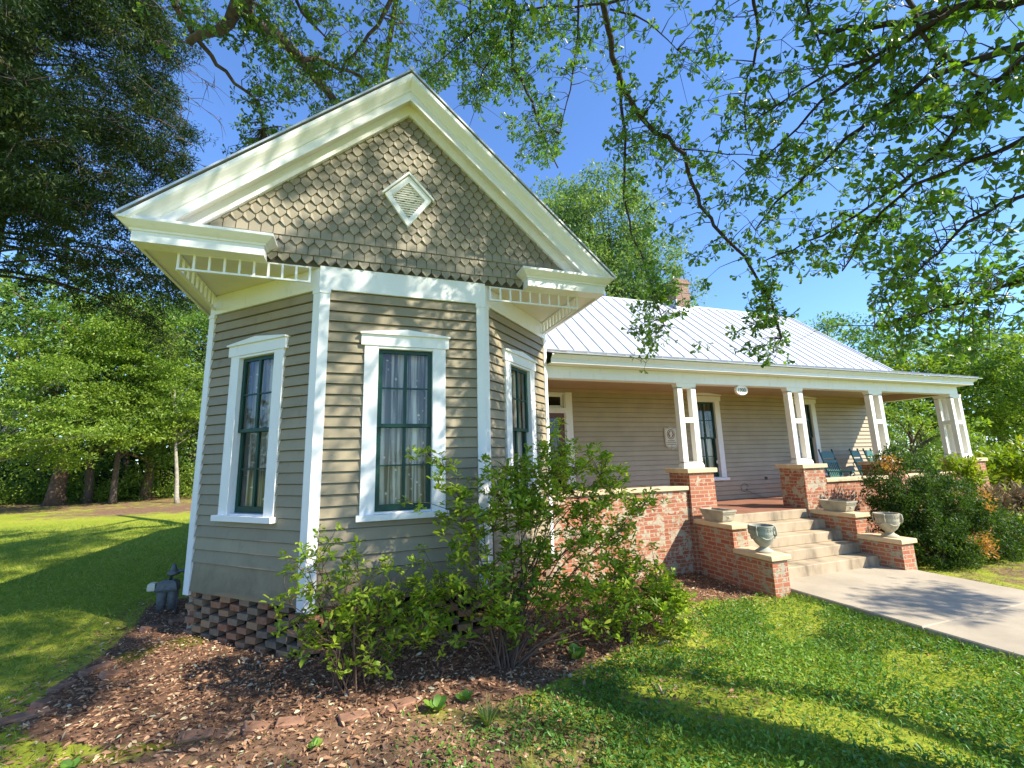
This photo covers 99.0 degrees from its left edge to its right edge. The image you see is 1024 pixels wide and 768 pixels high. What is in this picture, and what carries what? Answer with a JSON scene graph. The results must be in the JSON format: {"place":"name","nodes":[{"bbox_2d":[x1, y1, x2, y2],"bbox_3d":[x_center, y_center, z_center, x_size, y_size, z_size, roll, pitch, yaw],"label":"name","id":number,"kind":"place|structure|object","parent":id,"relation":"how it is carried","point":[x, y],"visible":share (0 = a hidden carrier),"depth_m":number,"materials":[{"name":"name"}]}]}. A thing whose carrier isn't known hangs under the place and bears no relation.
{"place":"outdoors","nodes":[
{"label":"outdoors","id":0,"kind":"place"},
{"bbox_2d":[0,453,1023,767],"bbox_3d":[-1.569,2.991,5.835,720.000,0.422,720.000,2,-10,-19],"label":"ground","id":1,"kind":"structure","parent":0,"point":[96,511],"depth_m":4.02,"materials":[{"name":"green plant"}]},
{"bbox_2d":[0,706,50,727],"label":"edging brick","id":2,"kind":"object","parent":1,"relation":"on","point":[19,717],"visible":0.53,"depth_m":3.61,"materials":[{"name":"ceramic"}]},
{"bbox_2d":[28,695,64,709],"bbox_3d":[-4.107,2.831,3.880,0.110,0.062,0.231,5,-21,4],"label":"edging brick","id":3,"kind":"object","parent":1,"relation":"on","point":[41,703],"visible":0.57,"depth_m":3.81,"materials":[{"name":"brick"}]},
{"bbox_2d":[46,679,77,692],"bbox_3d":[-4.262,2.877,4.140,0.110,0.062,0.199,0,-10,-6],"label":"edging brick","id":4,"kind":"object","parent":1,"relation":"on","point":[61,687],"visible":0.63,"depth_m":4.12,"materials":[{"name":"ceramic"}]},
{"bbox_2d":[0,353,126,461],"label":"leaning tree","id":5,"kind":"object","parent":1,"relation":"on","point":[29,398],"visible":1,"depth_m":20.14,"materials":[{"name":"green plant"}]},
{"bbox_2d":[60,757,83,767],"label":"weed","id":6,"kind":"object","parent":1,"relation":"on","point":[69,763],"visible":1,"depth_m":3.00,"materials":[{"name":"green plant"}]},
{"bbox_2d":[0,264,152,505],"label":"shade tree","id":7,"kind":"object","parent":1,"relation":"on","point":[55,495],"visible":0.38,"depth_m":24.13,"materials":[{"name":"green plant"}]},
{"bbox_2d":[0,517,189,767],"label":"lawn grass","id":8,"kind":"structure","parent":1,"relation":"on","point":[116,535],"depth_m":8.34,"materials":[{"name":"green plant"}]},
{"bbox_2d":[0,318,189,500],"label":"wood trunks","id":9,"kind":"object","parent":1,"relation":"on","point":[127,461],"visible":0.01,"depth_m":29.43,"materials":[{"name":"brown plant"}]},
{"bbox_2d":[3,389,187,476],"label":"woodland","id":10,"kind":"object","parent":1,"relation":"on","point":[105,443],"depth_m":57.84,"materials":[{"name":"green plant"}]},
{"bbox_2d":[77,661,116,676],"bbox_3d":[-4.259,2.936,4.495,0.110,0.062,0.315,2,-16,3],"label":"edging brick","id":11,"kind":"object","parent":1,"relation":"on","point":[88,671],"visible":0.7,"depth_m":4.44,"materials":[{"name":"ceramic"}]},
{"bbox_2d":[0,419,196,506],"bbox_3d":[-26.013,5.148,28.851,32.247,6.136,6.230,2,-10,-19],"label":"undergrowth","id":12,"kind":"object","parent":1,"relation":"on","point":[96,474],"visible":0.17,"depth_m":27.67,"materials":[{"name":"green plant"}]},
{"bbox_2d":[0,292,202,503],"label":"maple tree","id":13,"kind":"object","parent":1,"relation":"on","point":[91,345],"visible":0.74,"depth_m":23.81,"materials":[{"name":"green plant"}]},
{"bbox_2d":[0,228,206,498],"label":"woodland","id":14,"kind":"object","parent":1,"relation":"on","point":[18,315],"visible":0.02,"depth_m":32.97,"materials":[{"name":"green plant"}]},
{"bbox_2d":[98,669,127,680],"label":"edging brick","id":15,"kind":"object","parent":1,"relation":"on","point":[104,674],"visible":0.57,"depth_m":4.30,"materials":[{"name":"brick"}]},
{"bbox_2d":[0,0,229,360],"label":"cedar tree","id":16,"kind":"object","parent":1,"relation":"on","point":[35,193],"visible":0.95,"depth_m":9.32,"materials":[{"name":"green plant"}]},
{"bbox_2d":[63,377,197,503],"bbox_3d":[-21.139,3.256,24.354,6.824,7.092,4.864,2,-10,-19],"label":"shade tree","id":17,"kind":"object","parent":1,"relation":"on","point":[106,397],"visible":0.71,"depth_m":23.96,"materials":[{"name":"green plant"}]},
{"bbox_2d":[52,284,208,499],"bbox_3d":[-22.295,0.617,28.309,9.816,13.585,7.527,2,-10,-19],"label":"shade tree","id":18,"kind":"object","parent":1,"relation":"on","point":[151,462],"visible":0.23,"depth_m":27.06,"materials":[{"name":"green plant"}]},
{"bbox_2d":[139,624,163,632],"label":"edging brick","id":19,"kind":"object","parent":1,"relation":"on","point":[146,628],"visible":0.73,"depth_m":5.50,"materials":[{"name":"brick"}]},
{"bbox_2d":[126,366,203,503],"bbox_3d":[-18.730,3.029,25.282,5.167,7.765,5.037,2,-10,-19],"label":"sapling","id":20,"kind":"object","parent":1,"relation":"on","point":[189,414],"visible":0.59,"depth_m":24.64,"materials":[{"name":"green plant"}]},
{"bbox_2d":[147,564,184,613],"bbox_3d":[-4.857,2.945,6.252,0.572,0.715,0.160,2,-10,-19],"label":"gas meter","id":21,"kind":"object","parent":1,"relation":"on","point":[167,589],"visible":0.94,"depth_m":6.19,"materials":[{"name":"metal"}]},
{"bbox_2d":[134,322,208,494],"bbox_3d":[-22.054,1.351,30.640,9.010,12.910,6.907,2,-10,-19],"label":"shade tree","id":22,"kind":"object","parent":1,"relation":"on","point":[190,456],"visible":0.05,"depth_m":30.11,"materials":[{"name":"green plant"}]},
{"bbox_2d":[168,617,184,623],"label":"edging brick","id":23,"kind":"object","parent":1,"relation":"on","point":[175,620],"visible":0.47,"depth_m":5.80,"materials":[{"name":"ceramic"}]},
{"bbox_2d":[176,727,214,743],"bbox_3d":[-2.414,2.696,3.336,0.231,0.062,0.110,9,-10,-23],"label":"edging brick","id":24,"kind":"object","parent":1,"relation":"on","point":[191,734],"visible":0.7,"depth_m":3.32,"materials":[{"name":"brick"}]},
{"bbox_2d":[182,306,208,436],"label":"shade tree","id":25,"kind":"object","parent":1,"relation":"on","point":[202,342],"depth_m":31.69,"materials":[{"name":"green plant"}]},
{"bbox_2d":[211,725,242,738],"bbox_3d":[-2.199,2.718,3.385,0.200,0.062,0.110,3,-11,-22],"label":"edging brick","id":26,"kind":"object","parent":1,"relation":"on","point":[219,731],"visible":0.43,"depth_m":3.38,"materials":[{"name":"brick"}]},
{"bbox_2d":[242,721,272,735],"bbox_3d":[-1.978,2.702,3.422,0.231,0.062,0.110,24,-11,-28],"label":"edging brick","id":27,"kind":"object","parent":1,"relation":"on","point":[251,727],"visible":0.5,"depth_m":3.39,"materials":[{"name":"brick"}]},
{"bbox_2d":[275,716,304,729],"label":"edging brick","id":28,"kind":"object","parent":1,"relation":"on","point":[292,721],"visible":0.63,"depth_m":3.45,"materials":[{"name":"ceramic"}]},
{"bbox_2d":[132,0,470,156],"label":"oak tree","id":29,"kind":"object","parent":1,"relation":"on","point":[262,25],"visible":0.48,"depth_m":8.30,"materials":[{"name":"green plant"}]},
{"bbox_2d":[306,736,322,748],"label":"weed","id":30,"kind":"object","parent":1,"relation":"on","point":[316,741],"visible":0.97,"depth_m":3.17,"materials":[{"name":"green plant"}]},
{"bbox_2d":[338,709,370,725],"bbox_3d":[-1.271,2.696,3.520,0.231,0.062,0.110,11,-12,-30],"label":"edging brick","id":31,"kind":"object","parent":1,"relation":"on","point":[343,717],"visible":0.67,"depth_m":3.50,"materials":[{"name":"ceramic"}]},
{"bbox_2d":[259,521,453,695],"bbox_3d":[-1.465,2.075,4.155,1.610,1.516,1.054,7,-13,-41],"label":"azalea bush","id":32,"kind":"object","parent":1,"relation":"on","point":[347,613],"visible":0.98,"depth_m":4.07,"materials":[{"name":"green plant"}]},
{"bbox_2d":[369,703,395,715],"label":"edging brick","id":33,"kind":"object","parent":1,"relation":"on","point":[390,705],"visible":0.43,"depth_m":3.63,"materials":[{"name":"brick"}]},
{"bbox_2d":[392,695,422,709],"bbox_3d":[-0.897,2.745,3.750,0.231,0.062,0.110,9,-12,-34],"label":"edging brick","id":34,"kind":"object","parent":1,"relation":"on","point":[409,701],"visible":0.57,"depth_m":3.73,"materials":[{"name":"brick"}]},
{"bbox_2d":[423,694,446,710],"bbox_3d":[-0.631,2.652,3.615,0.202,0.081,0.196,2,-10,-19],"label":"weed","id":35,"kind":"object","parent":1,"relation":"on","point":[437,702],"visible":1,"depth_m":3.65,"materials":[{"name":"green plant"}]},
{"bbox_2d":[455,689,473,700],"bbox_3d":[-0.401,2.684,3.763,0.135,0.065,0.153,-8,-12,34],"label":"weed","id":36,"kind":"object","parent":1,"relation":"on","point":[466,695],"visible":0.96,"depth_m":3.78,"materials":[{"name":"green plant"}]},
{"bbox_2d":[0,572,955,767],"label":"leaf litter","id":37,"kind":"object","parent":1,"relation":"on","point":[211,702],"visible":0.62,"depth_m":3.89,"materials":[{"name":"brown plant"}]},
{"bbox_2d":[474,692,502,725],"bbox_3d":[-0.197,2.561,3.418,0.268,0.189,0.251,2,-10,-19],"label":"grass tuft","id":38,"kind":"object","parent":1,"relation":"on","point":[488,715],"visible":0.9,"depth_m":3.44,"materials":[{"name":"green plant"}]},
{"bbox_2d":[0,591,1023,767],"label":"grass","id":39,"kind":"structure","parent":1,"relation":"on","point":[851,717],"depth_m":3.61,"materials":[{"name":"green plant"}]},
{"bbox_2d":[111,65,990,660],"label":"house","id":40,"kind":"structure","parent":1,"relation":"on","point":[377,283],"depth_m":5.74,"materials":[{"name":"beige paint"}]},
{"bbox_2d":[210,334,290,523],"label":"window","id":41,"kind":"structure","parent":40,"relation":"in","point":[248,486],"depth_m":5.48,"materials":[{"name":"white paint"}]},
{"bbox_2d":[356,330,450,521],"bbox_3d":[-1.385,0.577,5.545,1.180,2.560,0.725,2,-10,-19],"label":"window","id":42,"kind":"structure","parent":40,"relation":"in","point":[404,389],"depth_m":5.37,"materials":[{"name":"white paint"}]},
{"bbox_2d":[501,348,542,507],"bbox_3d":[0.085,0.638,6.565,0.289,2.267,1.090,-7,-11,27],"label":"window","id":43,"kind":"structure","parent":40,"relation":"in","point":[519,362],"depth_m":6.75,"materials":[{"name":"white paint"}]},
{"bbox_2d":[549,413,566,490],"bbox_3d":[0.774,1.741,9.828,0.940,2.175,0.045,2,-10,-19],"label":"door","id":44,"kind":"structure","parent":40,"relation":"in","point":[552,416],"depth_m":10.02,"materials":[{"name":"white wood"}]},
{"bbox_2d":[663,426,677,449],"bbox_3d":[3.974,1.347,10.930,0.380,0.610,0.029,2,-10,-19],"label":"plaque","id":45,"kind":"object","parent":40,"relation":"attached to","point":[670,437],"visible":1,"depth_m":10.92,"materials":[{"name":"metal"}]},
{"bbox_2d":[686,393,729,480],"bbox_3d":[4.973,1.472,11.583,1.180,2.560,0.725,2,-10,-19],"label":"window","id":46,"kind":"structure","parent":40,"relation":"in","point":[712,445],"depth_m":11.49,"materials":[{"name":"white paint"}]},
{"bbox_2d":[699,507,736,522],"bbox_3d":[3.639,2.315,7.728,0.306,0.202,0.568,2,-10,-19],"label":"trough planter","id":47,"kind":"object","parent":40,"relation":"on","point":[721,515],"visible":1,"depth_m":7.60,"materials":[{"name":"stone"}]},
{"bbox_2d":[734,386,747,394],"bbox_3d":[4.828,0.132,9.214,0.310,0.210,0.056,2,-10,-19],"label":"year sign","id":48,"kind":"object","parent":40,"relation":"hanging from","point":[740,390],"visible":1,"depth_m":9.19,"materials":[{"name":"paint"}]},
{"bbox_2d":[747,523,776,553],"bbox_3d":[3.935,2.417,6.856,0.372,0.412,0.372,-4,-10,12],"label":"garden urn","id":49,"kind":"object","parent":40,"relation":"on","point":[763,536],"visible":1,"depth_m":6.75,"materials":[{"name":"grey stone"}]},
{"bbox_2d":[792,396,827,474],"bbox_3d":[8.378,1.473,12.540,1.090,2.267,0.289,2,-10,-19],"label":"window","id":50,"kind":"structure","parent":40,"relation":"in","point":[809,404],"depth_m":12.63,"materials":[{"name":"white paint"}]},
{"bbox_2d":[818,499,857,511],"bbox_3d":[6.439,2.403,8.638,0.306,0.202,0.568,2,-10,-19],"label":"trough planter","id":51,"kind":"object","parent":40,"relation":"on","point":[838,505],"visible":1,"depth_m":8.54,"materials":[{"name":"stone"}]},
{"bbox_2d":[818,449,861,477],"bbox_3d":[8.634,2.297,11.339,0.600,1.242,1.094,3,-11,-22],"label":"rocking chair","id":52,"kind":"object","parent":40,"relation":"on","point":[825,454],"visible":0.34,"depth_m":11.63,"materials":[{"name":"paint"}]},
{"bbox_2d":[849,448,862,475],"bbox_3d":[9.874,2.363,11.900,0.600,1.242,1.094,5,-12,-33],"label":"rocking chair","id":53,"kind":"object","parent":40,"relation":"on","point":[853,453],"visible":0.25,"depth_m":12.16,"materials":[{"name":"paint"}]},
{"bbox_2d":[862,448,873,460],"bbox_3d":[10.512,2.404,12.224,0.600,1.242,1.094,5,-12,-33],"label":"rocking chair","id":54,"kind":"object","parent":40,"relation":"on","point":[867,452],"visible":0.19,"depth_m":12.55,"materials":[{"name":"paint"}]},
{"bbox_2d":[872,512,902,537],"bbox_3d":[6.728,2.513,7.815,0.372,0.412,0.372,-4,-10,12],"label":"garden urn","id":55,"kind":"object","parent":40,"relation":"on","point":[888,523],"visible":1,"depth_m":7.71,"materials":[{"name":"stone"}]},
{"bbox_2d":[388,417,717,671],"bbox_3d":[0.601,1.672,4.933,3.836,2.666,1.408,2,-10,-19],"label":"azalea bush","id":56,"kind":"object","parent":1,"relation":"on","point":[495,614],"visible":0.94,"depth_m":4.66,"materials":[{"name":"green plant"}]},
{"bbox_2d":[567,643,585,659],"bbox_3d":[0.655,2.688,4.383,0.216,0.143,0.224,2,-10,-19],"label":"weed","id":57,"kind":"object","parent":1,"relation":"on","point":[577,652],"visible":0.95,"depth_m":4.35,"materials":[{"name":"green plant"}]},
{"bbox_2d":[530,156,716,306],"bbox_3d":[5.071,-3.691,25.363,13.117,20.132,6.646,2,-10,-19],"label":"shade tree","id":58,"kind":"object","parent":1,"relation":"on","point":[600,246],"visible":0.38,"depth_m":25.27,"materials":[{"name":"green plant"}]},
{"bbox_2d":[562,541,696,655],"bbox_3d":[1.314,2.392,4.989,1.542,1.087,1.206,-5,-10,17],"label":"azalea bush","id":59,"kind":"object","parent":1,"relation":"on","point":[632,628],"visible":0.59,"depth_m":4.88,"materials":[{"name":"green plant"}]},
{"bbox_2d":[388,0,1023,373],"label":"oak tree","id":60,"kind":"object","parent":1,"relation":"on","point":[973,112],"visible":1,"depth_m":4.43,"materials":[{"name":"green plant"}]},
{"bbox_2d":[802,310,941,431],"bbox_3d":[19.919,0.793,24.645,7.249,10.269,6.137,-5,-11,22],"label":"shade tree","id":61,"kind":"object","parent":1,"relation":"on","point":[867,343],"visible":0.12,"depth_m":24.26,"materials":[{"name":"green plant"}]},
{"bbox_2d":[786,569,1022,667],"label":"edge grass","id":62,"kind":"structure","parent":1,"relation":"on","point":[859,612],"depth_m":5.17,"materials":[{"name":"green plant"}]},
{"bbox_2d":[857,441,1023,571],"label":"evergreen shrub","id":63,"kind":"object","parent":1,"relation":"on","point":[933,534],"visible":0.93,"depth_m":8.14,"materials":[{"name":"green plant"}]},
{"bbox_2d":[868,321,1016,465],"bbox_3d":[22.727,0.966,22.852,6.531,9.182,6.272,7,-13,-39],"label":"shade tree","id":64,"kind":"object","parent":1,"relation":"on","point":[925,361],"visible":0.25,"depth_m":22.57,"materials":[{"name":"green plant"}]},
{"bbox_2d":[877,398,1008,478],"bbox_3d":[14.919,2.362,15.328,4.466,4.318,2.995,-3,-10,7],"label":"shade tree","id":65,"kind":"object","parent":1,"relation":"on","point":[908,430],"visible":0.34,"depth_m":15.40,"materials":[{"name":"green plant"}]},
{"bbox_2d":[874,385,1019,459],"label":"treeline","id":66,"kind":"object","parent":1,"relation":"on","point":[904,441],"visible":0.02,"depth_m":51.00,"materials":[{"name":"green plant"}]},
{"bbox_2d":[939,451,991,532],"bbox_3d":[10.681,2.611,10.167,1.264,2.124,0.699,2,-10,-19],"label":"yellow shrub","id":67,"kind":"object","parent":1,"relation":"on","point":[967,468],"visible":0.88,"depth_m":10.15,"materials":[{"name":"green plant"}]},
{"bbox_2d":[912,328,1023,452],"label":"shade tree","id":68,"kind":"object","parent":1,"relation":"on","point":[1014,374],"visible":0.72,"depth_m":20.59,"materials":[{"name":"green plant"}]},
{"bbox_2d":[913,323,1023,446],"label":"shade tree","id":69,"kind":"object","parent":1,"relation":"on","point":[1001,343],"visible":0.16,"depth_m":54.04,"materials":[{"name":"green plant"}]},
{"bbox_2d":[972,434,1023,511],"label":"yellow shrub","id":70,"kind":"object","parent":1,"relation":"on","point":[1010,458],"visible":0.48,"depth_m":12.16,"materials":[{"name":"green plant"}]},
{"bbox_2d":[977,477,1023,538],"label":"dry shrub","id":71,"kind":"object","parent":1,"relation":"on","point":[1012,496],"visible":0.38,"depth_m":10.16,"materials":[{"name":"brown plant"}]},
{"bbox_2d":[981,389,1023,444],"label":"shade tree","id":72,"kind":"object","parent":1,"relation":"on","point":[1006,424],"visible":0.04,"depth_m":25.45,"materials":[{"name":"green plant"}]},
{"bbox_2d":[999,507,1023,544],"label":"flowering shrub","id":73,"kind":"object","parent":1,"relation":"on","point":[1021,540],"visible":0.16,"depth_m":9.06,"materials":[{"name":"green plant"}]},
{"bbox_2d":[0,0,1023,475],"label":"sky","id":74,"kind":"structure","parent":0,"point":[588,116],"materials":[{"name":"blue"}]},
{"bbox_2d":[789,565,1023,661],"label":"path","id":75,"kind":"structure","parent":0,"point":[986,616],"depth_m":5.87,"materials":[{"name":"concrete"}]},
{"bbox_2d":[917,554,1023,586],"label":"verge grass","id":76,"kind":"structure","parent":0,"point":[1011,569],"depth_m":7.46,"materials":[{"name":"green plant"}]}
]}

